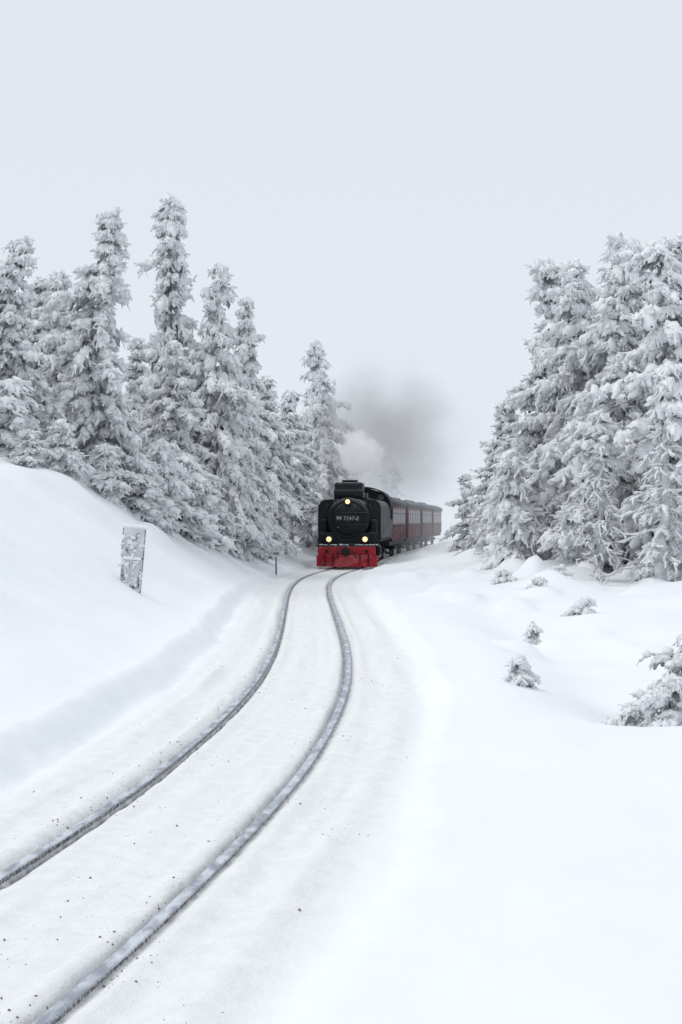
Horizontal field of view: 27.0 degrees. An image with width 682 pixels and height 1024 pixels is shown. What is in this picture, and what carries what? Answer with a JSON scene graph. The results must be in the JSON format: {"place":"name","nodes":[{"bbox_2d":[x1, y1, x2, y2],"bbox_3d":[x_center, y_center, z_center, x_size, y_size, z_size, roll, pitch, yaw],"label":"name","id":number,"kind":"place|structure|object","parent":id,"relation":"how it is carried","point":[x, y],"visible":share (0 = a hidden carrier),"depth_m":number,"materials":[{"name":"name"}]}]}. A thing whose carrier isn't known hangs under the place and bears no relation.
{"place":"outdoors","nodes":[
{"label":"outdoors","id":0,"kind":"place"},
{"bbox_2d":[0,457,681,1023],"bbox_3d":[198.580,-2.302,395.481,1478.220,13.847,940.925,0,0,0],"label":"snow ground","id":1,"kind":"structure","parent":0,"point":[514,857],"depth_m":10.51,"materials":[{"name":"white snow"}]},
{"bbox_2d":[0,376,44,466],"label":"snowy spruce tree","id":2,"kind":"object","parent":1,"relation":"on","point":[14,412],"visible":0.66,"depth_m":36.63,"materials":[{"name":"white snow"}]},
{"bbox_2d":[1,275,55,403],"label":"snowy spruce tree","id":3,"kind":"object","parent":1,"relation":"on","point":[38,332],"visible":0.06,"depth_m":48.16,"materials":[{"name":"white snow"}]},
{"bbox_2d":[5,428,56,467],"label":"snowy spruce tree","id":4,"kind":"object","parent":1,"relation":"on","point":[33,449],"visible":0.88,"depth_m":35.05,"materials":[{"name":"white snow"}]},
{"bbox_2d":[0,235,65,466],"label":"snowy spruce tree","id":5,"kind":"object","parent":1,"relation":"on","point":[15,323],"visible":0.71,"depth_m":38.09,"materials":[{"name":"white snow"}]},
{"bbox_2d":[15,269,113,440],"bbox_3d":[-8.918,-3.874,45.051,3.668,7.761,3.150,0,0,-42],"label":"snowy spruce tree","id":6,"kind":"object","parent":1,"relation":"on","point":[56,284],"visible":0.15,"depth_m":44.94,"materials":[{"name":"white snow"}]},
{"bbox_2d":[40,418,96,488],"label":"snowy spruce tree","id":7,"kind":"object","parent":1,"relation":"on","point":[69,460],"visible":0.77,"depth_m":36.26,"materials":[{"name":"white snow"}]},
{"bbox_2d":[46,331,139,451],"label":"snowy spruce tree","id":8,"kind":"object","parent":1,"relation":"on","point":[65,337],"visible":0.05,"depth_m":42.69,"materials":[{"name":"white snow"}]},
{"bbox_2d":[85,442,138,512],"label":"snowy spruce tree","id":9,"kind":"object","parent":1,"relation":"on","point":[108,473],"visible":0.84,"depth_m":38.28,"materials":[{"name":"white snow"}]},
{"bbox_2d":[112,336,149,451],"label":"snowy spruce tree","id":10,"kind":"object","parent":1,"relation":"on","point":[136,365],"visible":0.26,"depth_m":54.58,"materials":[{"name":"white snow"}]},
{"bbox_2d":[117,524,147,592],"bbox_3d":[-3.700,1.082,24.961,0.479,1.720,0.183,5,0,6],"label":"railway sign","id":11,"kind":"object","parent":1,"relation":"on","point":[133,540],"visible":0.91,"depth_m":24.96,"materials":[{"name":"metal"}]},
{"bbox_2d":[35,206,238,557],"bbox_3d":[-6.210,-3.616,40.139,6.410,9.914,4.533,0,0,1],"label":"snowy spruce tree","id":12,"kind":"object","parent":1,"relation":"on","point":[93,361],"visible":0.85,"depth_m":39.66,"materials":[{"name":"white snow"}]},
{"bbox_2d":[114,458,170,529],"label":"snowy spruce tree","id":13,"kind":"object","parent":1,"relation":"on","point":[146,509],"visible":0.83,"depth_m":39.27,"materials":[{"name":"white snow"}]},
{"bbox_2d":[134,438,194,536],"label":"snowy spruce tree","id":14,"kind":"object","parent":1,"relation":"on","point":[172,471],"visible":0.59,"depth_m":40.84,"materials":[{"name":"white snow"}]},
{"bbox_2d":[132,340,220,536],"bbox_3d":[-5.813,-2.063,45.030,4.066,6.710,3.866,0,0,-19],"label":"snowy spruce tree","id":15,"kind":"object","parent":1,"relation":"on","point":[175,385],"visible":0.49,"depth_m":44.66,"materials":[{"name":"white snow"}]},
{"bbox_2d":[129,192,237,521],"bbox_3d":[-5.778,-5.296,49.852,5.105,11.877,3.633,0,0,33],"label":"snowy spruce tree","id":16,"kind":"object","parent":1,"relation":"on","point":[173,272],"visible":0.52,"depth_m":49.66,"materials":[{"name":"white snow"}]},
{"bbox_2d":[173,452,221,546],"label":"snowy spruce tree","id":17,"kind":"object","parent":1,"relation":"on","point":[202,483],"visible":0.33,"depth_m":43.26,"materials":[{"name":"white snow"}]},
{"bbox_2d":[0,574,406,1021],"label":"ballast grit","id":18,"kind":"object","parent":1,"relation":"on","point":[299,909],"visible":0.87,"depth_m":9.11,"materials":[{"name":"grey gravel"}]},
{"bbox_2d":[0,540,442,1023],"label":"railway track","id":19,"kind":"structure","parent":1,"relation":"on","point":[76,995],"depth_m":9.01,"materials":[{"name":"metal"}]},
{"bbox_2d":[316,480,394,567],"bbox_3d":[0.730,0.517,62.552,2.720,3.620,11.645,0,0,5],"label":"steam locomotive","id":20,"kind":"object","parent":19,"relation":"on","point":[345,536],"visible":0.99,"depth_m":57.81,"materials":[{"name":"black metal"}]},
{"bbox_2d":[332,503,364,534],"bbox_3d":[0.279,0.280,57.732,1.360,1.360,0.190,0,0,5],"label":"smokebox door","id":21,"kind":"structure","parent":20,"relation":"in","point":[338,526],"depth_m":57.74,"materials":[{"name":"black paint"}]},
{"bbox_2d":[378,494,383,500],"bbox_3d":[1.812,-0.661,64.680,0.300,0.300,0.030,0,0,5],"label":"spectacle window","id":22,"kind":"structure","parent":20,"relation":"in","point":[380,497],"depth_m":64.66,"materials":[{"name":"grey glass"}]},
{"bbox_2d":[378,498,406,559],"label":"railway coach","id":23,"kind":"object","parent":19,"relation":"on","point":[399,523],"visible":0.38,"depth_m":74.23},
{"bbox_2d":[393,509,394,523],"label":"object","id":24,"kind":"structure","parent":23,"relation":"in","point":[393,509],"depth_m":70.64,"materials":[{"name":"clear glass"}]},
{"bbox_2d":[388,497,421,553],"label":"railway coach","id":25,"kind":"object","parent":19,"relation":"on","point":[413,524],"visible":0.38,"depth_m":85.73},
{"bbox_2d":[404,500,432,549],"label":"railway coach","id":26,"kind":"object","parent":19,"relation":"on","point":[426,521],"visible":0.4,"depth_m":97.78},
{"bbox_2d":[410,502,442,545],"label":"railway coach","id":27,"kind":"object","parent":19,"relation":"on","point":[436,520],"visible":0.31,"depth_m":110.25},
{"bbox_2d":[196,472,248,553],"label":"snowy spruce tree","id":28,"kind":"object","parent":1,"relation":"on","point":[226,524],"visible":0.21,"depth_m":45.75,"materials":[{"name":"white snow"}]},
{"bbox_2d":[178,262,305,560],"bbox_3d":[-4.153,-3.033,48.468,4.948,11.227,4.705,0,0,41],"label":"snowy spruce tree","id":29,"kind":"object","parent":1,"relation":"on","point":[224,442],"visible":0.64,"depth_m":48.58,"materials":[{"name":"white snow"}]},
{"bbox_2d":[227,498,274,563],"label":"snowy spruce tree","id":30,"kind":"object","parent":1,"relation":"on","point":[247,548],"visible":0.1,"depth_m":49.51,"materials":[{"name":"white snow"}]},
{"bbox_2d":[233,401,270,561],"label":"snowy spruce tree","id":31,"kind":"object","parent":1,"relation":"on","point":[242,463],"visible":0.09,"depth_m":51.41,"materials":[{"name":"white snow"}]},
{"bbox_2d":[226,295,285,553],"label":"snowy spruce tree","id":32,"kind":"object","parent":1,"relation":"on","point":[247,339],"visible":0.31,"depth_m":54.79,"materials":[{"name":"white snow"}]},
{"bbox_2d":[252,508,280,561],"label":"snowy spruce tree","id":33,"kind":"object","parent":1,"relation":"on","point":[268,549],"visible":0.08,"depth_m":52.22,"materials":[{"name":"white snow"}]},
{"bbox_2d":[256,498,288,557],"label":"snowy spruce tree","id":34,"kind":"object","parent":1,"relation":"on","point":[277,532],"visible":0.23,"depth_m":54.26,"materials":[{"name":"white snow"}]},
{"bbox_2d":[247,387,297,538],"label":"snowy spruce tree","id":35,"kind":"object","parent":1,"relation":"on","point":[294,534],"visible":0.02,"depth_m":67.83,"materials":[{"name":"white snow"}]},
{"bbox_2d":[272,542,280,574],"bbox_3d":[-2.280,1.884,49.965,0.320,1.640,0.110,0,0,0],"label":"marker sign","id":36,"kind":"object","parent":1,"relation":"on","point":[275,553],"visible":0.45,"depth_m":49.94,"materials":[{"name":"metal"}]},
{"bbox_2d":[252,375,318,558],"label":"snowy spruce tree","id":37,"kind":"object","parent":1,"relation":"on","point":[274,427],"visible":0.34,"depth_m":57.98,"materials":[{"name":"white snow"}]},
{"bbox_2d":[268,389,327,544],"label":"snowy spruce tree","id":38,"kind":"object","parent":1,"relation":"on","point":[287,414],"visible":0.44,"depth_m":65.79,"materials":[{"name":"white snow"}]},
{"bbox_2d":[293,421,313,528],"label":"snowy spruce tree","id":39,"kind":"object","parent":1,"relation":"on","point":[302,467],"visible":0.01,"depth_m":74.07,"materials":[{"name":"white snow"}]},
{"bbox_2d":[293,484,328,552],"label":"snowy spruce tree","id":40,"kind":"object","parent":1,"relation":"on","point":[305,540],"visible":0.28,"depth_m":69.49,"materials":[{"name":"white snow"}]},
{"bbox_2d":[300,385,339,476],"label":"snowy spruce tree","id":41,"kind":"object","parent":1,"relation":"on","point":[306,402],"visible":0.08,"depth_m":85.84,"materials":[{"name":"white snow"}]},
{"bbox_2d":[299,339,356,499],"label":"snowy spruce tree","id":42,"kind":"object","parent":1,"relation":"on","point":[329,459],"visible":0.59,"depth_m":77.72,"materials":[{"name":"white snow"}]},
{"bbox_2d":[301,419,405,497],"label":"distant forest","id":43,"kind":"object","parent":1,"relation":"on","point":[394,472],"visible":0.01,"depth_m":145.82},
{"bbox_2d":[439,473,476,551],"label":"snowy spruce tree","id":44,"kind":"object","parent":1,"relation":"on","point":[464,480],"visible":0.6,"depth_m":67.89,"materials":[{"name":"white snow"}]},
{"bbox_2d":[450,448,498,556],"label":"snowy spruce tree","id":45,"kind":"object","parent":1,"relation":"on","point":[487,472],"visible":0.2,"depth_m":57.20,"materials":[{"name":"white snow"}]},
{"bbox_2d":[471,501,489,554],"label":"snowy spruce tree","id":46,"kind":"object","parent":1,"relation":"on","point":[476,520],"visible":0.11,"depth_m":51.84,"materials":[{"name":"white snow"}]},
{"bbox_2d":[471,399,532,556],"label":"snowy spruce tree","id":47,"kind":"object","parent":1,"relation":"on","point":[509,416],"visible":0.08,"depth_m":51.07,"materials":[{"name":"white snow"}]},
{"bbox_2d":[491,569,517,583],"bbox_3d":[4.061,1.899,36.058,0.921,0.919,1.258,0,0,0],"label":"snowy shrub","id":48,"kind":"object","parent":1,"relation":"on","point":[504,575],"visible":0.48,"depth_m":35.80,"materials":[{"name":"white snow"}]},
{"bbox_2d":[477,448,557,569],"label":"snowy spruce tree","id":49,"kind":"object","parent":1,"relation":"on","point":[521,515],"visible":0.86,"depth_m":41.66,"materials":[{"name":"white snow"}]},
{"bbox_2d":[501,653,542,687],"bbox_3d":[1.961,1.883,15.888,0.549,0.623,0.526,0,0,12],"label":"snowy shrub","id":50,"kind":"object","parent":1,"relation":"on","point":[521,673],"visible":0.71,"depth_m":15.80,"materials":[{"name":"white snow"}]},
{"bbox_2d":[485,334,560,546],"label":"snowy spruce tree","id":51,"kind":"object","parent":1,"relation":"on","point":[522,441],"visible":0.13,"depth_m":46.92,"materials":[{"name":"white snow"}]},
{"bbox_2d":[491,463,554,541],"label":"snowy spruce tree","id":52,"kind":"object","parent":1,"relation":"on","point":[536,484],"visible":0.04,"depth_m":44.08,"materials":[{"name":"white snow"}]},
{"bbox_2d":[520,621,543,644],"bbox_3d":[3.361,2.296,24.973,0.645,0.769,0.450,0,0,0],"label":"snowy shrub","id":53,"kind":"object","parent":1,"relation":"on","point":[533,630],"visible":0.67,"depth_m":24.89,"materials":[{"name":"white snow"}]},
{"bbox_2d":[524,576,547,588],"bbox_3d":[4.549,2.214,32.808,0.865,1.486,2.186,0,0,7],"label":"snowy shrub","id":54,"kind":"object","parent":1,"relation":"on","point":[540,581],"visible":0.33,"depth_m":32.87,"materials":[{"name":"white snow"}]},
{"bbox_2d":[524,255,576,512],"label":"snowy spruce tree","id":55,"kind":"object","parent":1,"relation":"on","point":[544,271],"visible":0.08,"depth_m":45.87,"materials":[{"name":"white snow"}]},
{"bbox_2d":[505,258,605,560],"bbox_3d":[7.546,-2.140,43.242,5.690,10.863,5.984,0,0,-6],"label":"snowy spruce tree","id":56,"kind":"object","parent":1,"relation":"on","point":[575,294],"visible":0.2,"depth_m":42.13,"materials":[{"name":"white snow"}]},
{"bbox_2d":[546,564,574,576],"bbox_3d":[5.109,1.798,35.119,1.280,1.049,1.438,0,0,-36],"label":"snowy shrub","id":57,"kind":"object","parent":1,"relation":"on","point":[560,567],"visible":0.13,"depth_m":34.85,"materials":[{"name":"white snow"}]},
{"bbox_2d":[561,596,598,616],"bbox_3d":[4.724,2.085,27.997,0.871,0.880,0.780,0,0,39],"label":"snowy shrub","id":58,"kind":"object","parent":1,"relation":"on","point":[582,605],"visible":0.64,"depth_m":27.88,"materials":[{"name":"white snow"}]},
{"bbox_2d":[536,459,628,566],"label":"snowy spruce tree","id":59,"kind":"object","parent":1,"relation":"on","point":[548,536],"visible":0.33,"depth_m":39.63,"materials":[{"name":"white snow"}]},
{"bbox_2d":[552,409,632,582],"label":"snowy spruce tree","id":60,"kind":"object","parent":1,"relation":"on","point":[601,449],"visible":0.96,"depth_m":35.42,"materials":[{"name":"white snow"}]},
{"bbox_2d":[521,232,669,569],"bbox_3d":[7.846,-1.333,39.454,6.231,12.947,8.812,0,0,25],"label":"snowy spruce tree","id":61,"kind":"object","parent":1,"relation":"on","point":[616,279],"visible":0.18,"depth_m":39.99,"materials":[{"name":"white snow"}]},
{"bbox_2d":[559,296,663,570],"bbox_3d":[7.730,-1.853,38.434,4.529,7.958,2.545,0,0,-19],"label":"snowy spruce tree","id":62,"kind":"object","parent":1,"relation":"on","point":[613,340],"visible":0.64,"depth_m":38.28,"materials":[{"name":"white snow"}]},
{"bbox_2d":[600,701,648,726],"bbox_3d":[3.076,2.384,15.017,0.982,0.813,0.916,0,0,-29],"label":"snowy shrub","id":63,"kind":"object","parent":1,"relation":"on","point":[630,715],"visible":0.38,"depth_m":14.88,"materials":[{"name":"white snow"}]},
{"bbox_2d":[573,238,681,582],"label":"snowy spruce tree","id":64,"kind":"object","parent":1,"relation":"on","point":[662,281],"visible":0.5,"depth_m":36.19,"materials":[{"name":"white snow"}]},
{"bbox_2d":[616,323,663,405],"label":"snowy spruce tree","id":65,"kind":"object","parent":1,"relation":"on","point":[641,396],"visible":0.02,"depth_m":36.86,"materials":[{"name":"white snow"}]},
{"bbox_2d":[600,360,681,584],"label":"snowy spruce tree","id":66,"kind":"object","parent":1,"relation":"on","point":[667,410],"visible":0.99,"depth_m":32.88,"materials":[{"name":"white snow"}]},
{"bbox_2d":[629,672,681,726],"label":"snowy shrub","id":67,"kind":"object","parent":1,"relation":"on","point":[666,695],"visible":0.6,"depth_m":14.44,"materials":[{"name":"white snow"}]},
{"bbox_2d":[635,634,681,715],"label":"snowy shrub","id":68,"kind":"object","parent":1,"relation":"on","point":[668,658],"visible":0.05,"depth_m":15.38,"materials":[{"name":"white snow"}]},
{"bbox_2d":[646,462,681,581],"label":"snowy spruce tree","id":69,"kind":"object","parent":1,"relation":"on","point":[672,576],"visible":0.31,"depth_m":33.85,"materials":[{"name":"white snow"}]},
{"bbox_2d":[662,232,681,361],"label":"snowy spruce tree","id":70,"kind":"object","parent":1,"relation":"on","point":[676,242],"visible":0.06,"depth_m":42.69,"materials":[{"name":"white snow"}]},
{"bbox_2d":[0,0,681,507],"label":"sky","id":71,"kind":"structure","parent":0,"point":[381,179],"materials":[{"name":"white"}]}
]}

